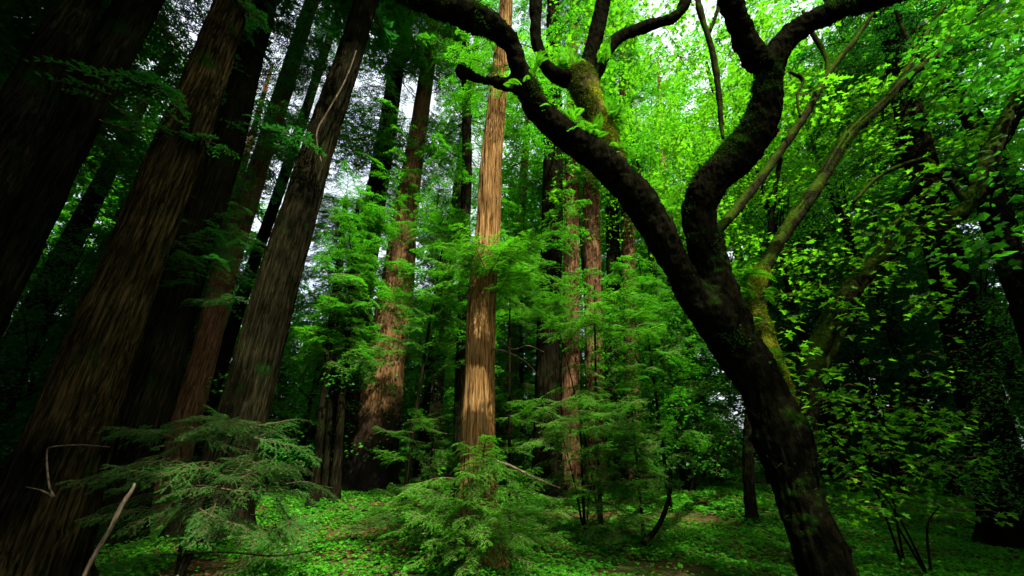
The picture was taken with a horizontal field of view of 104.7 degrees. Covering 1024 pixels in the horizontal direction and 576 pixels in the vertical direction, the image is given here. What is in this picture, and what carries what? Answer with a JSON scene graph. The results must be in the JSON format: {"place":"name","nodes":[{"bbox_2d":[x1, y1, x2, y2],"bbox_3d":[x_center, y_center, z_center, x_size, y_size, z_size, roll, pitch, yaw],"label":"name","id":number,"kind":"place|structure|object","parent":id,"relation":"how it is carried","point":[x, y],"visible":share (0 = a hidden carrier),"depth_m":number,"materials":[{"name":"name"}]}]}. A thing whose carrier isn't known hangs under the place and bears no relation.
{"place":"outdoors","nodes":[
{"label":"outdoors","id":0,"kind":"place"},
{"bbox_2d":[28,0,1023,444],"label":"sky","id":1,"kind":"structure","parent":0,"point":[408,111],"materials":[{"name":"white"}]},
{"bbox_2d":[95,449,1023,575],"bbox_3d":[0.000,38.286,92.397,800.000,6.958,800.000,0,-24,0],"label":"ground","id":2,"kind":"structure","parent":0,"point":[212,571],"depth_m":7.56,"materials":[{"name":"plant"}]},
{"bbox_2d":[0,240,96,472],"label":"understorey tree","id":3,"kind":"object","parent":2,"relation":"on","point":[29,335],"visible":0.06,"depth_m":16.36,"materials":[{"name":"green plant"}]},
{"bbox_2d":[0,0,103,248],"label":"redwood tree","id":4,"kind":"object","parent":2,"relation":"on","point":[30,100],"visible":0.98,"depth_m":5.93,"materials":[{"name":"brown plant"}]},
{"bbox_2d":[0,135,153,474],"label":"young redwood","id":5,"kind":"object","parent":2,"relation":"on","point":[70,258],"visible":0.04,"depth_m":16.45,"materials":[{"name":"green plant"}]},
{"bbox_2d":[0,189,176,465],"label":"understorey tree","id":6,"kind":"object","parent":2,"relation":"on","point":[47,323],"visible":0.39,"depth_m":12.89,"materials":[{"name":"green plant"}]},
{"bbox_2d":[0,0,208,201],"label":"young redwood","id":7,"kind":"object","parent":2,"relation":"on","point":[113,113],"visible":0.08,"depth_m":14.61,"materials":[{"name":"green wood"}]},
{"bbox_2d":[82,483,135,575],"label":"dead branch","id":8,"kind":"object","parent":2,"relation":"on","point":[107,533],"visible":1,"depth_m":3.95,"materials":[{"name":"brown wood"}]},
{"bbox_2d":[0,0,270,340],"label":"redwood tree","id":9,"kind":"object","parent":2,"relation":"on","point":[116,40],"visible":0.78,"depth_m":6.89,"materials":[{"name":"brown plant"}]},
{"bbox_2d":[54,405,338,575],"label":"redwood bush","id":10,"kind":"object","parent":2,"relation":"on","point":[224,423],"visible":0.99,"depth_m":5.57,"materials":[{"name":"green plant"}]},
{"bbox_2d":[0,0,398,575],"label":"redwood tree","id":11,"kind":"object","parent":2,"relation":"on","point":[85,388],"visible":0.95,"depth_m":5.93,"materials":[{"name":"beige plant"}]},
{"bbox_2d":[26,444,108,496],"bbox_3d":[-4.985,2.018,4.381,0.580,0.532,0.216,6,-24,-14],"label":"dead branch","id":12,"kind":"object","parent":11,"relation":"attached to","point":[49,485],"visible":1,"depth_m":4.36,"materials":[{"name":"brown wood"}]},
{"bbox_2d":[78,0,336,553],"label":"redwood tree","id":13,"kind":"object","parent":2,"relation":"on","point":[157,374],"visible":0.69,"depth_m":10.26,"materials":[{"name":"brown plant"}]},
{"bbox_2d":[160,549,319,556],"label":"fallen branch","id":14,"kind":"object","parent":2,"relation":"on","point":[232,552],"visible":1,"depth_m":4.71,"materials":[{"name":"brown plant"}]},
{"bbox_2d":[152,0,343,500],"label":"redwood tree","id":15,"kind":"object","parent":2,"relation":"on","point":[201,366],"visible":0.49,"depth_m":15.85,"materials":[{"name":"brown plant"}]},
{"bbox_2d":[201,63,297,297],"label":"redwood tree","id":16,"kind":"object","parent":2,"relation":"on","point":[268,176],"visible":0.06,"depth_m":26.80,"materials":[{"name":"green plant"}]},
{"bbox_2d":[192,261,309,466],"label":"young redwood","id":17,"kind":"object","parent":2,"relation":"on","point":[283,372],"visible":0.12,"depth_m":21.78,"materials":[{"name":"plant"}]},
{"bbox_2d":[189,1,365,477],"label":"redwood tree","id":18,"kind":"object","parent":2,"relation":"on","point":[231,332],"visible":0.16,"depth_m":22.17,"materials":[{"name":"brown plant"}]},
{"bbox_2d":[266,296,344,481],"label":"young redwood","id":19,"kind":"object","parent":2,"relation":"on","point":[312,435],"visible":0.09,"depth_m":17.73,"materials":[{"name":"green plant"}]},
{"bbox_2d":[207,267,413,491],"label":"understorey tree","id":20,"kind":"object","parent":2,"relation":"on","point":[309,408],"visible":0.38,"depth_m":14.04,"materials":[{"name":"green plant"}]},
{"bbox_2d":[157,0,468,546],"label":"redwood tree","id":21,"kind":"object","parent":2,"relation":"on","point":[248,394],"visible":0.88,"depth_m":10.22,"materials":[{"name":"brown plant"}]},
{"bbox_2d":[316,52,355,162],"bbox_3d":[-5.404,-5.722,12.017,0.547,4.897,0.161,9,-25,-20],"label":"dead branch","id":22,"kind":"object","parent":21,"relation":"attached to","point":[326,113],"visible":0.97,"depth_m":11.91,"materials":[{"name":"brown wood"}]},
{"bbox_2d":[283,160,390,508],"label":"sapling","id":23,"kind":"object","parent":2,"relation":"on","point":[335,304],"visible":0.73,"depth_m":13.12,"materials":[{"name":"green plant"}]},
{"bbox_2d":[293,203,393,501],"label":"sapling","id":24,"kind":"object","parent":2,"relation":"on","point":[327,455],"visible":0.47,"depth_m":13.54,"materials":[{"name":"green plant"}]},
{"bbox_2d":[266,295,426,451],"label":"understorey tree","id":25,"kind":"object","parent":2,"relation":"on","point":[361,382],"visible":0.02,"depth_m":22.38,"materials":[{"name":"green plant"}]},
{"bbox_2d":[293,192,401,503],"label":"sapling","id":26,"kind":"object","parent":2,"relation":"on","point":[336,480],"visible":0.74,"depth_m":13.32,"materials":[{"name":"green plant"}]},
{"bbox_2d":[301,203,424,466],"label":"young redwood","id":27,"kind":"object","parent":2,"relation":"on","point":[411,357],"visible":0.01,"depth_m":31.63,"materials":[{"name":"plant"}]},
{"bbox_2d":[300,8,457,491],"bbox_3d":[-6.297,-10.068,20.775,7.115,38.141,7.586,0,-24,0],"label":"redwood tree","id":28,"kind":"object","parent":2,"relation":"on","point":[380,172],"visible":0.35,"depth_m":18.18,"materials":[{"name":"green plant"}]},
{"bbox_2d":[339,11,478,492],"bbox_3d":[-4.927,-10.479,21.642,7.789,39.322,7.124,0,-24,0],"label":"redwood tree","id":29,"kind":"object","parent":2,"relation":"on","point":[369,474],"visible":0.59,"depth_m":17.02,"materials":[{"name":"brown plant"}]},
{"bbox_2d":[382,319,455,462],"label":"understorey tree","id":30,"kind":"object","parent":2,"relation":"on","point":[444,405],"visible":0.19,"depth_m":18.19,"materials":[{"name":"green plant"}]},
{"bbox_2d":[353,400,498,546],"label":"redwood sapling","id":31,"kind":"object","parent":2,"relation":"on","point":[433,442],"visible":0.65,"depth_m":7.73,"materials":[{"name":"green plant"}]},
{"bbox_2d":[397,191,457,469],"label":"young redwood","id":32,"kind":"object","parent":2,"relation":"on","point":[422,285],"visible":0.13,"depth_m":23.62,"materials":[{"name":"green plant"}]},
{"bbox_2d":[403,297,457,474],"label":"young redwood","id":33,"kind":"object","parent":2,"relation":"on","point":[448,392],"visible":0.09,"depth_m":18.86,"materials":[{"name":"plant"}]},
{"bbox_2d":[369,175,497,515],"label":"redwood sapling","id":34,"kind":"object","parent":2,"relation":"on","point":[414,330],"visible":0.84,"depth_m":12.13,"materials":[{"name":"green plant"}]},
{"bbox_2d":[390,0,529,504],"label":"redwood tree","id":35,"kind":"object","parent":2,"relation":"on","point":[466,179],"visible":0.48,"depth_m":15.96,"materials":[{"name":"green plant"}]},
{"bbox_2d":[407,0,522,485],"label":"redwood tree","id":36,"kind":"object","parent":2,"relation":"on","point":[430,401],"visible":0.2,"depth_m":17.47,"materials":[{"name":"green plant"}]},
{"bbox_2d":[377,0,570,575],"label":"redwood tree","id":37,"kind":"object","parent":2,"relation":"on","point":[482,536],"visible":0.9,"depth_m":7.64,"materials":[{"name":"orange plant"}]},
{"bbox_2d":[491,348,538,375],"bbox_3d":[0.048,1.423,7.620,0.961,0.619,0.054,-7,-25,16],"label":"dead branch","id":38,"kind":"object","parent":37,"relation":"attached to","point":[499,350],"visible":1,"depth_m":7.68,"materials":[{"name":"brown wood"}]},
{"bbox_2d":[489,457,559,487],"bbox_3d":[0.165,3.100,6.651,1.306,0.471,0.068,-10,-25,21],"label":"dead branch","id":39,"kind":"object","parent":37,"relation":"attached to","point":[518,469],"visible":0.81,"depth_m":6.62,"materials":[{"name":"brown wood"}]},
{"bbox_2d":[443,297,536,455],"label":"understorey tree","id":40,"kind":"object","parent":2,"relation":"on","point":[498,383],"visible":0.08,"depth_m":24.73,"materials":[{"name":"green plant"}]},
{"bbox_2d":[0,0,1023,471],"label":"distant woodland","id":41,"kind":"object","parent":2,"relation":"on","point":[90,198],"visible":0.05,"depth_m":24.78,"materials":[{"name":"green plant"}]},
{"bbox_2d":[451,214,583,482],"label":"young redwood","id":42,"kind":"object","parent":2,"relation":"on","point":[521,386],"visible":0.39,"depth_m":17.61,"materials":[{"name":"plant"}]},
{"bbox_2d":[496,232,563,538],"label":"redwood sapling","id":43,"kind":"object","parent":2,"relation":"on","point":[509,402],"visible":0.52,"depth_m":9.54,"materials":[{"name":"green plant"}]},
{"bbox_2d":[497,62,563,468],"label":"redwood tree","id":44,"kind":"object","parent":2,"relation":"on","point":[533,215],"visible":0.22,"depth_m":25.75,"materials":[{"name":"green plant"}]},
{"bbox_2d":[513,238,584,471],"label":"young redwood","id":45,"kind":"object","parent":2,"relation":"on","point":[582,359],"visible":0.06,"depth_m":25.73,"materials":[{"name":"plant"}]},
{"bbox_2d":[492,0,610,500],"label":"redwood tree","id":46,"kind":"object","parent":2,"relation":"on","point":[547,370],"visible":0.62,"depth_m":15.83,"materials":[{"name":"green plant"}]},
{"bbox_2d":[94,464,1023,575],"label":"ground cover","id":47,"kind":"object","parent":2,"relation":"on","point":[130,565],"visible":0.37,"depth_m":7.53,"materials":[{"name":"green plant"}]},
{"bbox_2d":[641,463,672,545],"bbox_3d":[2.845,4.122,7.592,1.094,1.368,0.174,12,-26,-26],"label":"fallen branch","id":48,"kind":"object","parent":47,"relation":"on","point":[651,534],"visible":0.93,"depth_m":7.42,"materials":[{"name":"wood"}]},
{"bbox_2d":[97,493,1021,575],"bbox_3d":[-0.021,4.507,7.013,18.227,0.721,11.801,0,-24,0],"label":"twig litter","id":49,"kind":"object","parent":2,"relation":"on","point":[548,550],"visible":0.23,"depth_m":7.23,"materials":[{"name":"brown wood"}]},
{"bbox_2d":[508,0,630,491],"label":"redwood tree","id":50,"kind":"object","parent":2,"relation":"on","point":[573,354],"visible":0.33,"depth_m":16.30,"materials":[{"name":"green plant"}]},
{"bbox_2d":[512,274,666,528],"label":"redwood sapling","id":51,"kind":"object","parent":2,"relation":"on","point":[594,322],"visible":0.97,"depth_m":10.66,"materials":[{"name":"green plant"}]},
{"bbox_2d":[530,0,659,494],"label":"redwood tree","id":52,"kind":"object","parent":2,"relation":"on","point":[592,254],"visible":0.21,"depth_m":16.99,"materials":[{"name":"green plant"}]},
{"bbox_2d":[496,385,695,551],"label":"redwood sapling","id":53,"kind":"object","parent":2,"relation":"on","point":[585,521],"visible":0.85,"depth_m":8.34,"materials":[{"name":"green plant"}]},
{"bbox_2d":[563,0,662,485],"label":"redwood tree","id":54,"kind":"object","parent":2,"relation":"on","point":[612,253],"visible":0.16,"depth_m":19.09,"materials":[{"name":"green plant"}]},
{"bbox_2d":[580,0,680,485],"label":"redwood tree","id":55,"kind":"object","parent":2,"relation":"on","point":[628,245],"visible":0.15,"depth_m":19.93,"materials":[{"name":"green plant"}]},
{"bbox_2d":[567,391,704,545],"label":"redwood sapling","id":56,"kind":"object","parent":2,"relation":"on","point":[626,453],"visible":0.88,"depth_m":8.11,"materials":[{"name":"green plant"}]},
{"bbox_2d":[546,288,738,490],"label":"understorey tree","id":57,"kind":"object","parent":2,"relation":"on","point":[651,418],"visible":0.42,"depth_m":14.02,"materials":[{"name":"green plant"}]},
{"bbox_2d":[581,191,718,478],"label":"young redwood","id":58,"kind":"object","parent":2,"relation":"on","point":[604,271],"visible":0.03,"depth_m":22.07,"materials":[{"name":"plant"}]},
{"bbox_2d":[582,252,722,511],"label":"redwood sapling","id":59,"kind":"object","parent":2,"relation":"on","point":[647,367],"visible":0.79,"depth_m":11.98,"materials":[{"name":"green plant"}]},
{"bbox_2d":[541,0,768,492],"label":"understorey tree","id":60,"kind":"object","parent":2,"relation":"on","point":[689,484],"visible":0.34,"depth_m":17.60,"materials":[{"name":"green plant"}]},
{"bbox_2d":[633,56,700,476],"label":"redwood tree","id":61,"kind":"object","parent":2,"relation":"on","point":[668,283],"visible":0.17,"depth_m":24.06,"materials":[{"name":"green plant"}]},
{"bbox_2d":[623,274,746,478],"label":"understorey tree","id":62,"kind":"object","parent":2,"relation":"on","point":[724,396],"visible":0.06,"depth_m":19.15,"materials":[{"name":"green plant"}]},
{"bbox_2d":[623,159,758,468],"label":"young redwood","id":63,"kind":"object","parent":2,"relation":"on","point":[706,402],"visible":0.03,"depth_m":24.26,"materials":[{"name":"plant"}]},
{"bbox_2d":[645,206,764,489],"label":"young redwood","id":64,"kind":"object","parent":2,"relation":"on","point":[727,429],"visible":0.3,"depth_m":15.68,"materials":[{"name":"plant"}]},
{"bbox_2d":[387,0,1023,575],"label":"maple tree","id":65,"kind":"object","parent":2,"relation":"on","point":[711,300],"visible":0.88,"depth_m":6.30,"materials":[{"name":"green plant"}]},
{"bbox_2d":[487,61,509,76],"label":"fern","id":66,"kind":"object","parent":65,"relation":"attached to","point":[498,70],"visible":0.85,"depth_m":6.28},
{"bbox_2d":[503,69,541,88],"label":"fern","id":67,"kind":"object","parent":65,"relation":"attached to","point":[512,82],"visible":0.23,"depth_m":6.02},
{"bbox_2d":[530,50,549,75],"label":"fern","id":68,"kind":"object","parent":65,"relation":"attached to","point":[538,60],"visible":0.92,"depth_m":6.74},
{"bbox_2d":[554,49,585,91],"bbox_3d":[1.007,-3.859,6.931,0.662,0.393,0.600,-19,-30,37],"label":"fern","id":69,"kind":"object","parent":65,"relation":"attached to","point":[563,62],"visible":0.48,"depth_m":6.87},
{"bbox_2d":[558,104,583,122],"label":"fern","id":70,"kind":"object","parent":65,"relation":"attached to","point":[570,114],"visible":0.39,"depth_m":6.20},
{"bbox_2d":[567,112,608,136],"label":"fern","id":71,"kind":"object","parent":65,"relation":"attached to","point":[595,128],"visible":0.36,"depth_m":6.06,"materials":[{"name":"plant"}]},
{"bbox_2d":[597,37,614,70],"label":"fern","id":72,"kind":"object","parent":65,"relation":"attached to","point":[604,51],"visible":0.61,"depth_m":6.94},
{"bbox_2d":[604,98,633,139],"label":"fern","id":73,"kind":"object","parent":65,"relation":"attached to","point":[614,113],"visible":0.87,"depth_m":6.48,"materials":[{"name":"plant"}]},
{"bbox_2d":[609,140,636,159],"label":"fern","id":74,"kind":"object","parent":65,"relation":"attached to","point":[625,147],"visible":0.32,"depth_m":6.21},
{"bbox_2d":[659,197,677,210],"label":"fern","id":75,"kind":"object","parent":65,"relation":"attached to","point":[665,203],"visible":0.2,"depth_m":6.19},
{"bbox_2d":[730,260,775,289],"bbox_3d":[3.798,-0.142,6.548,0.940,0.418,0.743,10,-26,-23],"label":"fern","id":76,"kind":"object","parent":65,"relation":"attached to","point":[748,272],"visible":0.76,"depth_m":6.48,"materials":[{"name":"plant"}]},
{"bbox_2d":[740,286,777,303],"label":"fern","id":77,"kind":"object","parent":65,"relation":"attached to","point":[755,295],"visible":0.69,"depth_m":6.58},
{"bbox_2d":[764,25,775,44],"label":"leaves","id":78,"kind":"object","parent":65,"relation":"attached to","point":[770,37],"visible":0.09,"depth_m":6.74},
{"bbox_2d":[769,348,795,370],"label":"fern","id":79,"kind":"object","parent":65,"relation":"attached to","point":[779,353],"visible":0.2,"depth_m":5.91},
{"bbox_2d":[622,49,892,483],"bbox_3d":[11.416,-1.916,18.569,12.831,20.689,12.068,9,-25,-21],"label":"understorey tree","id":80,"kind":"object","parent":2,"relation":"on","point":[689,133],"visible":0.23,"depth_m":20.31,"materials":[{"name":"green plant"}]},
{"bbox_2d":[629,2,887,492],"bbox_3d":[10.817,-2.736,16.232,12.068,20.689,12.831,7,-24,-16],"label":"understorey tree","id":81,"kind":"object","parent":2,"relation":"on","point":[829,415],"visible":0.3,"depth_m":17.31,"materials":[{"name":"green plant"}]},
{"bbox_2d":[650,51,905,526],"bbox_3d":[9.894,-2.437,13.348,11.893,18.122,5.035,0,-24,0],"label":"maple tree","id":82,"kind":"object","parent":2,"relation":"on","point":[749,495],"visible":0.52,"depth_m":12.47,"materials":[{"name":"green plant"}]},
{"bbox_2d":[727,65,840,392],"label":"redwood tree","id":83,"kind":"object","parent":2,"relation":"on","point":[742,264],"visible":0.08,"depth_m":24.51,"materials":[{"name":"green plant"}]},
{"bbox_2d":[734,194,892,473],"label":"young redwood","id":84,"kind":"object","parent":2,"relation":"on","point":[820,464],"visible":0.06,"depth_m":26.93,"materials":[{"name":"plant"}]},
{"bbox_2d":[648,0,1016,497],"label":"understorey tree","id":85,"kind":"object","parent":2,"relation":"on","point":[894,339],"visible":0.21,"depth_m":16.16,"materials":[{"name":"green plant"}]},
{"bbox_2d":[712,239,964,479],"bbox_3d":[13.038,3.742,19.070,9.274,10.541,8.590,-6,-24,15],"label":"understorey tree","id":86,"kind":"object","parent":2,"relation":"on","point":[793,349],"visible":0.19,"depth_m":18.74,"materials":[{"name":"green plant"}]},
{"bbox_2d":[738,97,968,477],"bbox_3d":[16.605,-1.476,22.585,9.092,25.972,8.782,16,-28,-33],"label":"young redwood","id":87,"kind":"object","parent":2,"relation":"on","point":[820,236],"visible":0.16,"depth_m":20.66,"materials":[{"name":"plant"}]},
{"bbox_2d":[801,174,905,485],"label":"sapling","id":88,"kind":"object","parent":2,"relation":"on","point":[863,250],"visible":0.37,"depth_m":17.40,"materials":[{"name":"green plant"}]},
{"bbox_2d":[813,301,967,567],"bbox_3d":[6.710,2.281,6.654,3.480,4.602,1.615,0,-24,0],"label":"maple shrub","id":89,"kind":"object","parent":2,"relation":"on","point":[913,374],"visible":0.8,"depth_m":6.79,"materials":[{"name":"green plant"}]},
{"bbox_2d":[843,177,939,480],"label":"sapling","id":90,"kind":"object","parent":2,"relation":"on","point":[905,311],"visible":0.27,"depth_m":18.23,"materials":[{"name":"green plant"}]},
{"bbox_2d":[768,262,1021,497],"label":"understorey tree","id":91,"kind":"object","parent":2,"relation":"on","point":[852,330],"visible":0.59,"depth_m":13.55,"materials":[{"name":"green plant"}]},
{"bbox_2d":[767,221,1023,484],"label":"understorey tree","id":92,"kind":"object","parent":2,"relation":"on","point":[915,359],"visible":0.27,"depth_m":16.14,"materials":[{"name":"green plant"}]},
{"bbox_2d":[826,38,983,478],"bbox_3d":[23.595,-5.042,24.136,11.442,31.336,6.567,0,-24,0],"label":"tree","id":93,"kind":"object","parent":2,"relation":"on","point":[884,168],"visible":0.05,"depth_m":23.79,"materials":[{"name":"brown plant"}]},
{"bbox_2d":[789,0,1023,552],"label":"redwood tree","id":94,"kind":"object","parent":2,"relation":"on","point":[988,531],"visible":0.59,"depth_m":10.09,"materials":[{"name":"green plant"}]},
{"bbox_2d":[793,0,1023,442],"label":"maple tree","id":95,"kind":"object","parent":2,"relation":"on","point":[826,339],"visible":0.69,"depth_m":8.01,"materials":[{"name":"green plant"}]},
{"bbox_2d":[799,383,1018,575],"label":"maple shrub","id":96,"kind":"object","parent":2,"relation":"on","point":[869,482],"visible":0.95,"depth_m":6.22,"materials":[{"name":"green plant"}]},
{"bbox_2d":[804,222,1023,454],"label":"understorey tree","id":97,"kind":"object","parent":2,"relation":"on","point":[920,360],"visible":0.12,"depth_m":17.11,"materials":[{"name":"green plant"}]},
{"bbox_2d":[822,143,1023,477],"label":"young redwood","id":98,"kind":"object","parent":2,"relation":"on","point":[905,294],"visible":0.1,"depth_m":19.43,"materials":[{"name":"plant"}]},
{"bbox_2d":[832,192,1023,465],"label":"understorey tree","id":99,"kind":"object","parent":2,"relation":"on","point":[1009,365],"visible":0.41,"depth_m":13.88,"materials":[{"name":"green plant"}]},
{"bbox_2d":[873,93,991,473],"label":"redwood tree","id":100,"kind":"object","parent":2,"relation":"on","point":[967,188],"visible":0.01,"depth_m":28.29,"materials":[{"name":"green plant"}]},
{"bbox_2d":[873,24,1006,296],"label":"redwood tree","id":101,"kind":"object","parent":2,"relation":"on","point":[955,124],"visible":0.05,"depth_m":22.93,"materials":[{"name":"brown plant"}]},
{"bbox_2d":[877,0,1023,301],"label":"understorey tree","id":102,"kind":"object","parent":2,"relation":"on","point":[994,85],"visible":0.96,"depth_m":6.90,"materials":[{"name":"green plant"}]},
{"bbox_2d":[918,1,992,68],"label":"understorey tree","id":103,"kind":"object","parent":2,"relation":"on","point":[970,14],"visible":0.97,"depth_m":4.60,"materials":[{"name":"green plant"}]},
{"bbox_2d":[897,47,1023,354],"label":"maple tree","id":104,"kind":"object","parent":2,"relation":"on","point":[1011,279],"visible":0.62,"depth_m":8.06,"materials":[{"name":"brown plant"}]},
{"bbox_2d":[932,294,1023,537],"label":"evergreen shrub","id":105,"kind":"object","parent":2,"relation":"on","point":[1007,456],"visible":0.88,"depth_m":7.53,"materials":[{"name":"green plant"}]},
{"bbox_2d":[957,131,1023,356],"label":"understorey tree","id":106,"kind":"object","parent":2,"relation":"on","point":[1021,185],"visible":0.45,"depth_m":11.21,"materials":[{"name":"green plant"}]},
{"bbox_2d":[993,73,1023,157],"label":"understorey tree","id":107,"kind":"object","parent":2,"relation":"on","point":[996,98],"visible":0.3,"depth_m":10.79,"materials":[{"name":"green plant"}]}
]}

